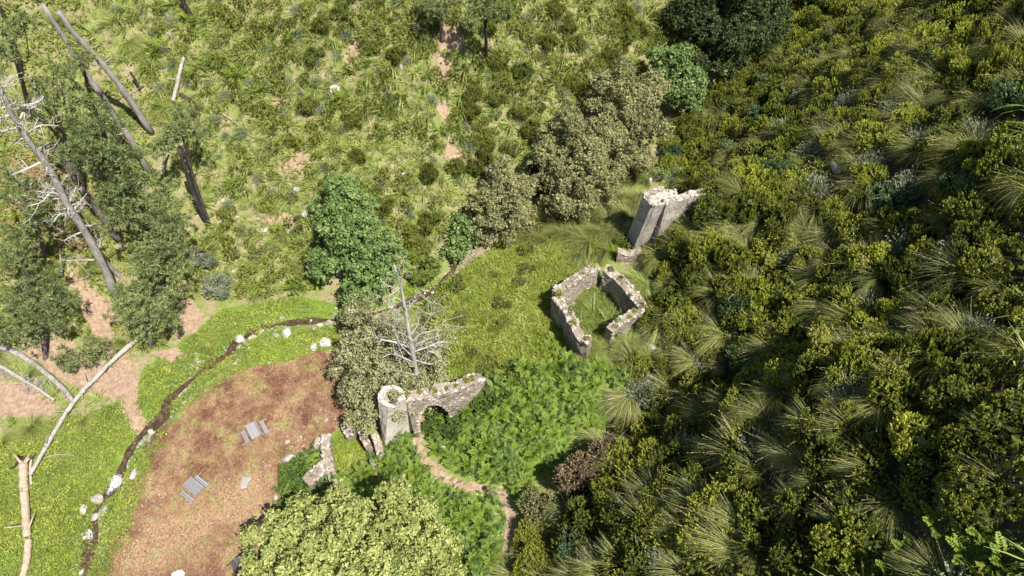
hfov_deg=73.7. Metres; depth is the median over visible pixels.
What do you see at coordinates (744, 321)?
heather bush
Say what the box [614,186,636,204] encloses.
tall tussock
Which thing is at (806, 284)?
grass tussock
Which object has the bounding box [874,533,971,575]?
grass tussock
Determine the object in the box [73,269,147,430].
sandy path
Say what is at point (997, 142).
heather bush
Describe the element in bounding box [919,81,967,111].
grass tussock
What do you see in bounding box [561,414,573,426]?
fern
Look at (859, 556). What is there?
fern
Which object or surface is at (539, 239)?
tall tussock
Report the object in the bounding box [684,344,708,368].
grey shrub
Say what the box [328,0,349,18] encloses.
heather bush
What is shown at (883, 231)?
grass tussock
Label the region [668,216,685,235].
heather bush
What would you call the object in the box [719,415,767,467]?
heather bush
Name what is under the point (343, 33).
grey shrub
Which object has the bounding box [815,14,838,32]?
heather bush
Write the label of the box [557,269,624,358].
grass
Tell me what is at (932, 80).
heather bush
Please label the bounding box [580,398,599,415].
fern
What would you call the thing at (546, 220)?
tall tussock
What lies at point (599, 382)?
fern
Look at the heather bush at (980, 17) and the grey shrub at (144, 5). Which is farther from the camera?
the grey shrub at (144, 5)
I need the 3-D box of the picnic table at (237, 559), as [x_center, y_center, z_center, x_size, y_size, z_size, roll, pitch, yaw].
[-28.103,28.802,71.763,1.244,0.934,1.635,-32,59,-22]
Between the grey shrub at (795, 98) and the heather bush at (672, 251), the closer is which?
the heather bush at (672, 251)
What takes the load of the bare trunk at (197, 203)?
on the sunny hillside at (452, 38)
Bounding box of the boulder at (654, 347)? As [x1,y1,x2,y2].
[645,341,656,351]
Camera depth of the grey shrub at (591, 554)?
65.20 m
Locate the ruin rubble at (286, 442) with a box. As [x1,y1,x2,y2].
[284,262,645,480]
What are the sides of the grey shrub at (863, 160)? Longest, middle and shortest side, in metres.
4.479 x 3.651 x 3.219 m
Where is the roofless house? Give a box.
[550,263,647,358]
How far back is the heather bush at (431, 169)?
92.62 m
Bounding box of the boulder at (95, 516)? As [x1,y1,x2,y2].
[90,511,101,520]
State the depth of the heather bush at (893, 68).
80.94 m
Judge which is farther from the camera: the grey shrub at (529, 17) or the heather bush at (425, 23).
the grey shrub at (529, 17)
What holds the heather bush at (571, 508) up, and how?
on the steep hillside at (896, 466)
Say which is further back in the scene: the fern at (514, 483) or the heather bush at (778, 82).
the heather bush at (778, 82)
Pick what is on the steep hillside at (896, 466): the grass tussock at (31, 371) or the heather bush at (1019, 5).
the heather bush at (1019, 5)
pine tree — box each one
[0,7,37,107]
[0,157,64,257]
[0,221,50,285]
[0,262,82,360]
[4,58,99,189]
[51,95,151,199]
[62,36,107,138]
[86,149,194,245]
[100,265,193,348]
[126,211,197,286]
[148,101,216,225]
[415,0,457,42]
[458,0,515,58]
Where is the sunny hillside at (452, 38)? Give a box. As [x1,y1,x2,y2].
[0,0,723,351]
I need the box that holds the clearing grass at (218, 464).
[103,358,336,575]
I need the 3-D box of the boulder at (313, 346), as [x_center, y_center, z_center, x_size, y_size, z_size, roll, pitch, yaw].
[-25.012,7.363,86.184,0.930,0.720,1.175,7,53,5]
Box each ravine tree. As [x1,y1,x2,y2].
[434,209,481,264]
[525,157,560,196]
[660,0,723,37]
[682,6,758,76]
[701,0,752,13]
[724,0,796,56]
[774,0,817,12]
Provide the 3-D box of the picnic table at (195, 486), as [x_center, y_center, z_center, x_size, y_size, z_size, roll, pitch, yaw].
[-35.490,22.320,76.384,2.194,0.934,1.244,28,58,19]
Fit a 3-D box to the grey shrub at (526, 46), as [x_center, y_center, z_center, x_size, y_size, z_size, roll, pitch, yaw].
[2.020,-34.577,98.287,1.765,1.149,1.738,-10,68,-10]
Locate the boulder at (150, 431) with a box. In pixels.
[148,429,154,434]
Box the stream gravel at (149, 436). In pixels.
[72,214,520,574]
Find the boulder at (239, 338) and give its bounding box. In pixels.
[235,334,244,342]
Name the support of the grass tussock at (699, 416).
on the steep hillside at (896, 466)
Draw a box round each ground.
[0,6,792,575]
[99,345,358,575]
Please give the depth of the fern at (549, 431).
76.22 m
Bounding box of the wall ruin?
[627,186,705,247]
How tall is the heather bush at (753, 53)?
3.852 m
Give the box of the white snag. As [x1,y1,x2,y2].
[165,57,185,101]
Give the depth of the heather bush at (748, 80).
108.39 m
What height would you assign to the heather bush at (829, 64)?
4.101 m
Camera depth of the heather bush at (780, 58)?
106.26 m
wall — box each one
[302,457,335,490]
[312,436,320,450]
[320,434,335,463]
[327,468,337,488]
[341,422,358,441]
[356,427,373,453]
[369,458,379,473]
[371,433,385,461]
[616,247,642,262]
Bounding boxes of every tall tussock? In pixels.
[512,225,544,247]
[513,211,548,242]
[528,204,563,230]
[529,231,549,251]
[542,214,567,245]
[548,212,575,228]
[557,221,574,240]
[559,220,606,263]
[560,248,589,268]
[563,211,579,225]
[574,220,606,242]
[577,240,599,267]
[578,213,606,230]
[579,194,629,225]
[590,202,613,228]
[590,239,615,267]
[590,346,615,371]
[592,224,613,245]
[592,328,612,357]
[595,307,635,357]
[600,220,629,239]
[600,355,618,379]
[605,225,624,244]
[605,328,634,357]
[606,198,636,227]
[610,265,654,299]
[611,354,646,385]
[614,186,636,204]
[615,157,643,191]
[618,186,641,206]
[620,196,639,210]
[625,328,642,349]
[627,188,647,203]
[631,303,667,352]
[632,338,655,358]
[634,277,657,301]
[637,170,654,191]
[640,254,658,278]
[650,280,665,296]
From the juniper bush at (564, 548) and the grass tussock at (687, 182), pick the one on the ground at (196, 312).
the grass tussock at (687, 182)
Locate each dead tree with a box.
[0,72,119,300]
[360,262,468,388]
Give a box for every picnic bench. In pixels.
[177,490,194,505]
[194,472,211,487]
[226,560,240,575]
[237,430,249,444]
[248,544,259,562]
[259,418,271,433]
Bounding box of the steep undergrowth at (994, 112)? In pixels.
[540,0,1023,575]
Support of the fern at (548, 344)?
on the ground at (196, 312)
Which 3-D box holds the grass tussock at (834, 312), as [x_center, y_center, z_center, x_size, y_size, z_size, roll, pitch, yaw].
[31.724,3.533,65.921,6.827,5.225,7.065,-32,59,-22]
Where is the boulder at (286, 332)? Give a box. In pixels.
[281,327,290,337]
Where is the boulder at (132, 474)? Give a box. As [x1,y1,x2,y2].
[129,468,137,478]
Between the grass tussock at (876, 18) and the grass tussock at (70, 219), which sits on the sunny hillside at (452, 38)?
the grass tussock at (70, 219)
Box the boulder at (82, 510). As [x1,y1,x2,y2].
[79,504,86,514]
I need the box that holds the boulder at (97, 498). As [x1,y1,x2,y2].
[90,494,102,503]
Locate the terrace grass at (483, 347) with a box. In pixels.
[332,225,623,481]
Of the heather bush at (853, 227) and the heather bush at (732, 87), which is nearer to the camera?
the heather bush at (853, 227)
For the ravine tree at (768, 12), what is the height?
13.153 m
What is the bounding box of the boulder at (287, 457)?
[282,453,295,463]
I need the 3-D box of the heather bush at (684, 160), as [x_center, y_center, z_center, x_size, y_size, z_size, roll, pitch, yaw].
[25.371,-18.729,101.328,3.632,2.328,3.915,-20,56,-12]
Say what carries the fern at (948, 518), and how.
on the steep hillside at (896, 466)
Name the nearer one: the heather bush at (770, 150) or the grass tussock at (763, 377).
the grass tussock at (763, 377)
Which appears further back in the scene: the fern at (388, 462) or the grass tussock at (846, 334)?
the fern at (388, 462)
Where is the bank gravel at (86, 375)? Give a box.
[24,341,119,394]
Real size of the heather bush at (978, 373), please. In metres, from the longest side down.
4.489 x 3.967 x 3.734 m
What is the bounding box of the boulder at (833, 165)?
[830,162,841,173]
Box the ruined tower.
[378,384,412,445]
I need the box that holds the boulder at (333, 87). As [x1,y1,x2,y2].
[329,84,339,92]
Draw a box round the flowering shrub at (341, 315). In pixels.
[336,297,378,327]
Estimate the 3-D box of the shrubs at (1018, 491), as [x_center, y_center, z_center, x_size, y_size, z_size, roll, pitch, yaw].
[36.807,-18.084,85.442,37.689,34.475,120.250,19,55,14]
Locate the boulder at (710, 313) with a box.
[703,312,711,321]
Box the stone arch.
[404,372,486,437]
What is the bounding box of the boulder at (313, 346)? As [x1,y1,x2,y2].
[310,342,317,350]
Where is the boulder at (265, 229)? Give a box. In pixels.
[258,227,268,232]
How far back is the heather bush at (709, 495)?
58.26 m
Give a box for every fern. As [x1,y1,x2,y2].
[144,37,170,52]
[179,11,206,26]
[180,265,197,279]
[186,64,208,73]
[192,49,208,63]
[206,53,228,66]
[219,68,246,82]
[226,63,246,76]
[226,175,244,185]
[253,83,272,90]
[257,192,273,205]
[269,220,287,237]
[280,273,305,293]
[282,25,306,38]
[330,87,349,100]
[352,461,373,480]
[365,459,381,476]
[369,478,389,498]
[382,454,398,467]
[394,464,405,476]
[404,461,421,478]
[405,474,420,490]
[417,481,435,497]
[419,462,430,473]
[429,439,447,456]
[433,421,450,436]
[434,499,445,513]
[435,408,449,422]
[441,447,459,465]
[442,510,465,530]
[447,548,462,570]
[448,496,462,510]
[449,533,461,547]
[453,505,475,524]
[454,437,468,451]
[458,455,476,471]
[459,404,472,418]
[465,548,483,569]
[466,500,484,514]
[468,441,487,462]
[471,515,487,530]
[474,432,495,449]
[477,462,494,481]
[481,408,491,419]
[481,537,503,554]
[482,549,499,570]
[488,403,510,421]
[491,454,504,468]
[493,383,504,394]
[500,396,515,407]
[503,410,517,425]
[504,426,518,438]
[505,376,518,386]
[508,460,524,477]
[508,480,521,493]
[514,356,533,376]
[517,397,530,412]
[517,413,533,427]
[517,471,535,491]
[521,428,530,441]
[522,463,535,472]
[524,384,540,399]
[524,444,540,463]
[528,422,544,438]
[534,346,544,355]
[536,358,552,375]
[536,434,553,451]
[537,382,553,396]
[538,409,556,427]
[539,328,548,339]
[540,338,557,353]
[546,331,562,342]
[546,358,560,368]
[546,424,561,439]
[551,346,565,360]
[552,361,564,374]
[559,350,575,363]
[559,374,576,386]
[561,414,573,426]
[563,391,576,401]
[572,355,584,367]
[573,381,590,395]
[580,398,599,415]
[583,416,601,429]
[586,360,603,380]
[591,356,608,368]
[592,376,605,388]
[603,362,617,374]
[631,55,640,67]
[788,548,818,575]
[824,478,849,499]
[841,548,880,575]
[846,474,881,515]
[875,550,910,575]
[891,531,923,565]
[907,492,937,518]
[919,499,966,548]
[939,505,964,530]
[945,526,994,573]
[966,508,1015,548]
[989,531,1023,575]
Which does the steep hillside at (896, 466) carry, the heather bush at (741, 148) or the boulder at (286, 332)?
the heather bush at (741, 148)
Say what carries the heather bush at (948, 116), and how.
on the steep hillside at (896, 466)
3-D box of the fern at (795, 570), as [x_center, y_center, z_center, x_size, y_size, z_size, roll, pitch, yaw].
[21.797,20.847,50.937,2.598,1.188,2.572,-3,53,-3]
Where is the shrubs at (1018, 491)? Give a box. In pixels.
[516,1,1023,575]
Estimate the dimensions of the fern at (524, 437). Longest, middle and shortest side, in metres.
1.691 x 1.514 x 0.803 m
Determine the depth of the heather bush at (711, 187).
81.74 m
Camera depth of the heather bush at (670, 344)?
78.18 m
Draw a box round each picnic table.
[182,477,204,496]
[235,551,248,570]
[245,421,261,440]
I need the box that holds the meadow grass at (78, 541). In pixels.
[0,279,436,575]
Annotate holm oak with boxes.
[235,473,466,575]
[324,289,450,438]
[465,154,538,246]
[530,104,630,222]
[584,55,676,174]
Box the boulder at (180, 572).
[171,569,184,575]
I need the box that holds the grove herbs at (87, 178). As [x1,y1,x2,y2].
[0,0,211,358]
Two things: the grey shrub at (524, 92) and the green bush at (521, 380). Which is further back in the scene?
the grey shrub at (524, 92)
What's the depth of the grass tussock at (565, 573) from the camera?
65.62 m
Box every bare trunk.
[0,5,7,23]
[15,43,24,79]
[40,3,151,175]
[55,10,154,135]
[58,248,62,278]
[63,159,122,243]
[84,154,106,186]
[100,249,121,278]
[130,71,140,91]
[159,145,166,176]
[178,148,208,225]
[180,0,191,15]
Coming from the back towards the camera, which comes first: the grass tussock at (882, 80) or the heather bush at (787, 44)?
the heather bush at (787, 44)
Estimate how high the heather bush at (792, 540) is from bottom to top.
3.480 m
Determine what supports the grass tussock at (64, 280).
on the sunny hillside at (452, 38)
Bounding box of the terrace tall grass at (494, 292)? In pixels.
[420,215,618,380]
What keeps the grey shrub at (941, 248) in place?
on the steep hillside at (896, 466)
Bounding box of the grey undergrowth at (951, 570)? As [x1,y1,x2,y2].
[925,31,1023,575]
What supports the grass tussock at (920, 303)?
on the steep hillside at (896, 466)
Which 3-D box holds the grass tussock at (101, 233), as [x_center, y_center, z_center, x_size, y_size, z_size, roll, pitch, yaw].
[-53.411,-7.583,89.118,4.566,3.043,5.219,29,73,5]
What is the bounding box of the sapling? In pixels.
[643,161,670,181]
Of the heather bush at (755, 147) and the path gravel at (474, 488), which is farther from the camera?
the heather bush at (755, 147)
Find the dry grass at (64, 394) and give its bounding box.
[0,337,119,424]
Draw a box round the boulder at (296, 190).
[292,186,300,192]
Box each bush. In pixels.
[47,333,117,372]
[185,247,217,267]
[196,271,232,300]
[277,456,312,491]
[295,95,319,114]
[303,45,325,68]
[309,13,333,32]
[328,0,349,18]
[340,110,362,128]
[348,147,365,163]
[359,38,381,56]
[374,196,395,217]
[386,44,407,63]
[400,222,424,246]
[403,239,433,263]
[405,254,441,284]
[418,210,442,236]
[419,7,442,31]
[419,162,439,183]
[443,156,466,177]
[447,273,466,291]
[449,310,469,326]
[456,95,481,120]
[462,84,483,102]
[463,344,480,358]
[465,157,485,176]
[470,123,495,143]
[475,139,495,165]
[476,353,498,371]
[478,13,496,35]
[483,89,506,106]
[485,48,509,71]
[488,315,509,331]
[489,270,500,277]
[492,295,512,309]
[495,0,514,19]
[499,140,519,157]
[507,102,532,119]
[507,357,531,386]
[510,275,525,287]
[511,60,535,78]
[511,552,551,575]
[512,542,528,561]
[513,517,538,545]
[514,518,544,543]
[516,261,536,274]
[516,484,562,532]
[519,118,541,137]
[519,240,534,257]
[522,534,557,572]
[527,538,555,565]
[539,33,559,52]
[544,0,566,19]
[548,530,579,563]
[552,436,616,496]
[556,524,603,574]
[557,494,590,533]
[559,12,577,32]
[564,73,587,93]
[565,33,586,50]
[572,500,610,548]
[589,471,635,506]
[597,46,619,64]
[599,503,639,551]
[600,547,644,575]
[601,437,639,479]
[603,59,619,82]
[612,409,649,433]
[612,514,665,575]
[613,20,639,45]
[614,0,635,23]
[614,232,634,249]
[619,347,652,381]
[619,469,651,500]
[629,431,660,449]
[630,412,666,439]
[631,17,651,36]
[632,436,666,477]
[633,501,667,526]
[636,306,672,333]
[638,243,654,260]
[638,463,682,507]
[639,384,673,416]
[645,295,660,311]
[645,499,686,558]
[647,355,667,374]
[647,437,699,475]
[647,479,683,516]
[649,7,671,28]
[649,247,668,261]
[654,117,676,134]
[654,235,668,249]
[654,259,673,285]
[654,279,690,316]
[654,335,680,352]
[659,142,686,164]
[659,369,678,395]
[660,132,680,149]
[660,153,679,175]
[660,414,707,444]
[662,305,704,344]
[666,224,701,259]
[667,399,689,425]
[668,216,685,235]
[669,112,699,145]
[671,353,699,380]
[672,165,697,194]
[673,505,739,564]
[676,152,694,169]
[677,106,710,126]
[677,259,714,297]
[677,370,728,401]
[677,448,718,491]
[682,135,710,162]
[684,206,698,222]
[684,321,726,362]
[686,226,727,267]
[687,470,745,514]
[688,149,712,173]
[689,160,712,181]
[689,404,715,416]
[691,172,699,189]
[691,193,726,231]
[691,378,727,411]
[694,115,718,138]
[697,165,732,190]
[698,89,731,113]
[698,179,730,201]
[698,411,733,444]
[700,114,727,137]
[703,142,739,168]
[708,129,734,152]
[710,271,748,301]
[711,76,741,100]
[713,238,754,276]
[713,380,737,414]
[714,98,736,116]
[716,112,742,139]
[716,138,745,159]
[718,295,754,328]
[718,385,762,414]
[719,186,761,224]
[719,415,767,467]
[720,67,750,88]
[720,439,768,492]
[721,298,761,331]
[724,152,742,168]
[725,154,768,178]
[725,339,773,372]
[727,139,759,161]
[728,333,767,374]
[730,89,750,105]
[730,114,758,142]
[730,164,776,191]
[730,365,776,400]
[731,96,761,119]
[733,487,776,554]
[738,70,758,86]
[738,274,781,317]
[739,61,759,77]
[739,85,752,97]
[740,50,760,72]
[743,138,775,157]
[746,104,772,122]
[748,114,780,140]
[749,226,796,274]
[749,312,788,349]
[750,78,772,106]
[751,61,781,85]
[751,340,786,371]
[752,177,789,213]
[753,71,770,90]
[756,45,781,65]
[758,91,788,118]
[760,136,787,159]
[760,159,800,189]
[762,117,792,140]
[762,201,800,249]
[762,358,809,392]
[763,64,800,84]
[765,151,807,170]
[765,521,817,575]
[767,268,804,301]
[768,80,797,107]
[768,103,800,125]
[768,164,807,188]
[770,76,798,93]
[771,317,819,344]
[773,52,795,69]
[774,121,808,152]
[774,288,821,332]
[774,477,836,529]
[776,340,812,368]
[781,11,804,30]
[782,33,803,52]
[782,398,838,453]
[784,27,813,43]
[784,50,818,73]
[785,37,808,58]
[785,104,820,134]
[785,176,823,220]
[788,243,827,278]
[789,352,836,408]
[792,0,815,15]
[796,57,821,82]
[797,5,829,30]
[797,85,822,110]
[799,420,859,484]
[800,2,827,16]
[800,28,828,41]
[800,72,817,89]
[802,39,828,58]
[802,327,849,377]
[803,280,844,312]
[804,31,830,52]
[805,502,886,575]
[807,313,852,343]
[809,92,843,116]
[810,54,843,76]
[810,75,849,102]
[814,249,849,288]
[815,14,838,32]
[817,72,829,90]
[817,193,851,232]
[818,0,836,12]
[818,53,850,80]
[819,33,847,56]
[819,122,854,155]
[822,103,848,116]
[822,479,906,556]
[823,343,873,395]
[824,418,861,446]
[825,16,853,36]
[825,106,856,127]
[827,0,853,19]
[828,282,877,331]
[829,59,859,84]
[832,208,880,244]
[834,3,846,17]
[835,12,872,39]
[836,32,870,55]
[836,236,870,260]
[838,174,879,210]
[838,397,878,427]
[839,330,906,355]
[840,0,866,18]
[840,262,872,287]
[841,99,880,126]
[842,439,895,495]
[843,240,896,281]
[845,42,869,64]
[847,419,892,451]
[848,161,889,188]
[848,312,903,341]
[849,56,888,91]
[852,119,907,152]
[853,0,878,22]
[853,346,924,394]
[856,108,891,136]
[857,79,901,111]
[865,179,923,220]
[866,21,891,42]
[866,32,898,60]
[866,364,923,425]
[868,0,902,24]
[873,205,911,241]
[874,255,930,303]
[874,296,908,333]
[876,18,917,49]
[881,51,918,86]
[886,409,959,461]
[887,102,931,136]
[889,5,925,28]
[898,20,950,52]
[898,324,967,380]
[898,446,952,510]
[899,19,940,41]
[901,0,929,12]
[903,204,941,244]
[905,66,927,83]
[905,235,947,266]
[906,72,950,97]
[909,42,949,69]
[910,32,948,64]
[915,121,978,162]
[917,292,984,335]
[920,374,991,428]
[921,0,966,23]
[923,264,967,299]
[926,154,953,174]
[928,38,984,76]
[928,183,950,209]
[931,97,984,130]
[932,354,995,401]
[934,167,992,195]
[934,460,1023,535]
[935,191,964,215]
[936,0,980,32]
[937,182,1007,225]
[937,415,1003,477]
[938,67,979,103]
[943,157,965,174]
[946,20,977,51]
[946,327,1005,368]
[949,219,980,257]
[949,234,1008,288]
[954,137,985,160]
[958,11,990,37]
[961,158,989,183]
[970,388,1023,453]
[972,13,1023,60]
[972,68,1023,96]
[973,220,1022,252]
[973,282,1023,321]
[975,0,1010,19]
[975,42,1023,82]
[975,142,1023,193]
[976,119,1023,157]
[980,340,1023,383]
[984,76,1023,115]
[999,0,1018,18]
[1009,35,1023,54]
[1009,201,1023,226]
[1010,301,1023,324]
[1011,0,1023,25]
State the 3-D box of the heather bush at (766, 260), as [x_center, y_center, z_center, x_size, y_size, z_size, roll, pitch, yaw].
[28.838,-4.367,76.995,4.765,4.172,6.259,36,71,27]
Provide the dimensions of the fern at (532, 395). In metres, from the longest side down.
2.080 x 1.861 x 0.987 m
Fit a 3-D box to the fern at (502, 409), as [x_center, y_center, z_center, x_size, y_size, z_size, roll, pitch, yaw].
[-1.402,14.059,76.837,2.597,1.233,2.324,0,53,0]
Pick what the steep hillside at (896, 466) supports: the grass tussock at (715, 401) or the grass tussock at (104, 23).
the grass tussock at (715, 401)
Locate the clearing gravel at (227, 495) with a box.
[121,409,335,571]
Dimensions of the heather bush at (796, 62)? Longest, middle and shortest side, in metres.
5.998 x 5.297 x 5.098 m
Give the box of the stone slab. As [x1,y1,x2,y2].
[240,476,250,488]
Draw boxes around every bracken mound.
[421,415,444,439]
[427,406,448,422]
[437,417,464,440]
[446,408,474,424]
[468,390,493,414]
[475,366,494,387]
[482,380,513,407]
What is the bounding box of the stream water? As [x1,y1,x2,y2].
[77,223,516,575]
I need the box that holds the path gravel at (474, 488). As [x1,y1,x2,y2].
[407,413,513,564]
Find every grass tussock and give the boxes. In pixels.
[0,312,20,333]
[0,344,12,366]
[0,423,24,456]
[1,33,27,62]
[3,81,28,112]
[12,407,53,448]
[18,355,45,380]
[33,6,74,35]
[36,254,64,281]
[39,270,69,292]
[47,180,77,196]
[47,287,87,319]
[58,207,94,233]
[71,255,101,280]
[76,408,99,434]
[81,205,103,228]
[90,2,122,33]
[92,220,120,243]
[101,131,118,154]
[104,332,133,354]
[106,106,134,132]
[114,28,144,60]
[146,93,171,120]
[149,101,181,126]
[154,309,174,338]
[479,546,517,575]
[506,525,554,562]
[513,551,552,575]
[534,495,589,533]
[534,549,578,575]
[558,540,608,575]
[565,425,613,464]
[569,532,602,559]
[578,291,604,319]
[588,435,641,488]
[588,528,636,575]
[593,490,640,526]
[594,380,644,430]
[601,397,642,438]
[605,336,645,380]
[607,434,645,458]
[607,468,637,499]
[609,472,664,534]
[615,466,673,508]
[630,442,664,485]
[633,237,670,278]
[638,406,668,433]
[639,296,664,352]
[640,369,674,412]
[640,536,699,575]
[643,489,705,559]
[646,221,684,259]
[646,475,706,527]
[649,339,669,362]
[652,387,687,435]
[655,301,703,349]
[656,387,681,419]
[658,273,677,289]
[659,208,692,256]
[659,460,709,512]
[665,333,709,383]
[665,383,699,411]
[668,164,688,181]
[668,175,693,193]
[668,376,688,402]
[670,498,761,575]
[675,389,714,425]
[680,262,727,307]
[681,366,727,397]
[681,436,731,479]
[682,220,729,262]
[683,473,761,557]
[685,302,737,364]
[694,103,715,116]
[697,410,764,470]
[698,380,733,418]
[700,350,729,377]
[702,201,738,242]
[706,170,738,192]
[707,390,764,448]
[708,151,726,168]
[711,105,726,121]
[711,258,757,290]
[712,168,743,201]
[713,258,757,299]
[716,138,746,158]
[716,289,783,317]
[718,225,750,252]
[721,450,772,491]
[722,388,782,443]
[723,518,772,575]
[726,224,753,260]
[733,116,756,142]
[734,333,783,368]
[735,377,791,426]
[736,214,765,240]
[738,224,766,251]
[741,133,767,153]
[744,429,795,486]
[745,300,777,340]
[750,311,796,344]
[756,119,806,142]
[756,370,790,391]
[758,432,806,485]
[760,481,805,524]
[761,195,800,227]
[764,45,785,62]
[769,229,809,266]
[771,390,815,461]
[775,176,808,208]
[776,247,820,293]
[777,356,803,390]
[780,239,821,267]
[782,153,811,171]
[782,204,811,239]
[784,71,804,99]
[784,187,824,238]
[785,458,822,498]
[786,74,817,103]
[786,289,833,335]
[787,90,799,105]
[793,118,830,147]
[795,218,842,249]
[797,96,813,111]
[797,243,845,284]
[799,87,829,113]
[800,50,825,75]
[800,396,859,451]
[802,295,852,335]
[803,228,837,260]
[804,120,832,155]
[804,474,889,559]
[805,52,835,73]
[806,324,854,363]
[809,352,866,404]
[810,109,827,126]
[815,119,853,169]
[815,245,848,284]
[815,388,847,426]
[815,430,898,506]
[816,66,834,85]
[817,191,851,242]
[819,115,851,153]
[824,230,880,287]
[824,316,862,342]
[827,119,884,166]
[829,45,853,59]
[830,48,865,76]
[830,61,858,93]
[830,173,898,215]
[831,229,883,250]
[832,145,862,180]
[836,390,921,442]
[845,61,881,91]
[845,345,929,410]
[846,84,869,108]
[846,254,893,304]
[850,473,913,548]
[851,320,902,362]
[856,212,905,245]
[857,65,895,97]
[857,107,892,129]
[863,19,885,38]
[863,50,891,76]
[866,2,903,27]
[869,102,928,149]
[871,8,895,38]
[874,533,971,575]
[876,56,920,92]
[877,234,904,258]
[880,127,928,169]
[882,35,908,59]
[882,78,938,116]
[884,71,932,111]
[884,302,931,363]
[884,320,955,396]
[885,24,941,61]
[888,289,950,335]
[890,31,930,71]
[891,72,917,98]
[893,57,948,97]
[897,8,931,29]
[898,246,934,280]
[899,278,933,303]
[908,232,979,299]
[914,164,956,201]
[916,0,944,14]
[916,118,987,170]
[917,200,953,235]
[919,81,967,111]
[919,296,1001,359]
[920,35,971,71]
[921,123,960,148]
[924,304,996,350]
[926,15,951,36]
[935,441,1023,528]
[939,314,1023,363]
[944,78,995,123]
[949,409,1018,450]
[950,145,974,166]
[950,266,1021,323]
[962,321,1023,392]
[964,38,1010,72]
[969,243,1013,281]
[973,159,1023,220]
[981,62,1022,99]
[985,5,1021,38]
[989,2,1022,34]
[990,15,1023,61]
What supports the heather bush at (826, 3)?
on the steep hillside at (896, 466)
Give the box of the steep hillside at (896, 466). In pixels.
[540,0,1023,575]
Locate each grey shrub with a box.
[106,3,123,14]
[133,3,148,16]
[147,26,159,38]
[154,81,169,92]
[159,44,169,54]
[162,14,177,26]
[165,60,177,71]
[181,77,190,87]
[208,113,223,126]
[215,87,231,100]
[219,131,227,140]
[219,199,234,209]
[232,126,248,139]
[237,226,245,237]
[243,77,255,86]
[248,249,260,261]
[252,173,263,185]
[283,77,291,86]
[286,191,297,200]
[289,1,304,15]
[294,26,307,39]
[308,76,320,84]
[314,101,327,113]
[328,77,339,84]
[332,53,342,61]
[337,25,351,40]
[337,124,348,133]
[374,178,388,188]
[381,89,394,100]
[387,0,399,8]
[401,55,413,64]
[405,211,415,219]
[425,94,440,106]
[434,233,443,242]
[453,174,462,186]
[459,121,471,132]
[460,141,477,152]
[515,116,525,122]
[519,87,528,96]
[521,44,531,52]
[522,10,534,23]
[537,49,546,59]
[549,497,575,529]
[556,86,570,100]
[573,541,607,569]
[581,39,592,50]
[602,494,634,538]
[622,374,659,409]
[632,0,645,14]
[641,539,680,575]
[642,325,665,347]
[656,422,669,439]
[663,164,683,183]
[667,476,709,509]
[669,429,704,461]
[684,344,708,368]
[685,221,699,232]
[730,266,761,289]
[731,423,775,463]
[769,117,790,131]
[777,243,800,266]
[787,85,808,105]
[790,139,822,161]
[796,171,839,200]
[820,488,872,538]
[821,368,871,403]
[826,208,859,235]
[831,86,859,107]
[844,148,887,173]
[846,285,885,316]
[875,92,908,119]
[881,303,916,335]
[884,165,925,199]
[886,222,914,258]
[899,122,936,151]
[928,229,977,271]
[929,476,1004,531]
[954,115,997,140]
[954,311,1007,338]
[995,146,1023,178]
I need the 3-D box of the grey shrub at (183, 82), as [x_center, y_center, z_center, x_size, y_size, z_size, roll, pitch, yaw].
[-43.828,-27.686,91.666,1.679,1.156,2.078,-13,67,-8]
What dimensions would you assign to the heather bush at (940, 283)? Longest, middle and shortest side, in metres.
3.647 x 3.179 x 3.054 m
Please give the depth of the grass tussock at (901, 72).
80.35 m
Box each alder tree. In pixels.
[303,172,410,311]
[645,41,709,112]
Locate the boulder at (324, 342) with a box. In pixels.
[319,337,330,346]
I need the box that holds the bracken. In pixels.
[264,351,633,575]
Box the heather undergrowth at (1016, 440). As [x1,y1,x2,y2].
[122,0,1023,575]
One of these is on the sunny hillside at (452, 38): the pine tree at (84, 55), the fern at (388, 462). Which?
the pine tree at (84, 55)
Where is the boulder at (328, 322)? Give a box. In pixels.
[325,319,332,324]
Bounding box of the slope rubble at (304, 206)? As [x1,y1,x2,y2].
[166,2,721,296]
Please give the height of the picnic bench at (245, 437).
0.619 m
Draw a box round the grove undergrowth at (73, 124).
[0,0,207,355]
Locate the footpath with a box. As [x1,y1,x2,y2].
[416,414,515,570]
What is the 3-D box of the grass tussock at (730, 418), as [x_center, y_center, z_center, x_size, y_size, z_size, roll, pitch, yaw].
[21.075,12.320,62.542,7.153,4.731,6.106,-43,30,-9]
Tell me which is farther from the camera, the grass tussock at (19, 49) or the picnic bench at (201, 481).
the grass tussock at (19, 49)
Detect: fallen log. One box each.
[0,343,72,401]
[0,362,55,400]
[4,453,35,537]
[8,195,66,233]
[19,536,32,575]
[28,338,142,475]
[28,458,32,484]
[179,92,194,104]
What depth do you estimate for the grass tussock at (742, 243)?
77.88 m
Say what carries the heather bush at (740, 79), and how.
on the ground at (196, 312)

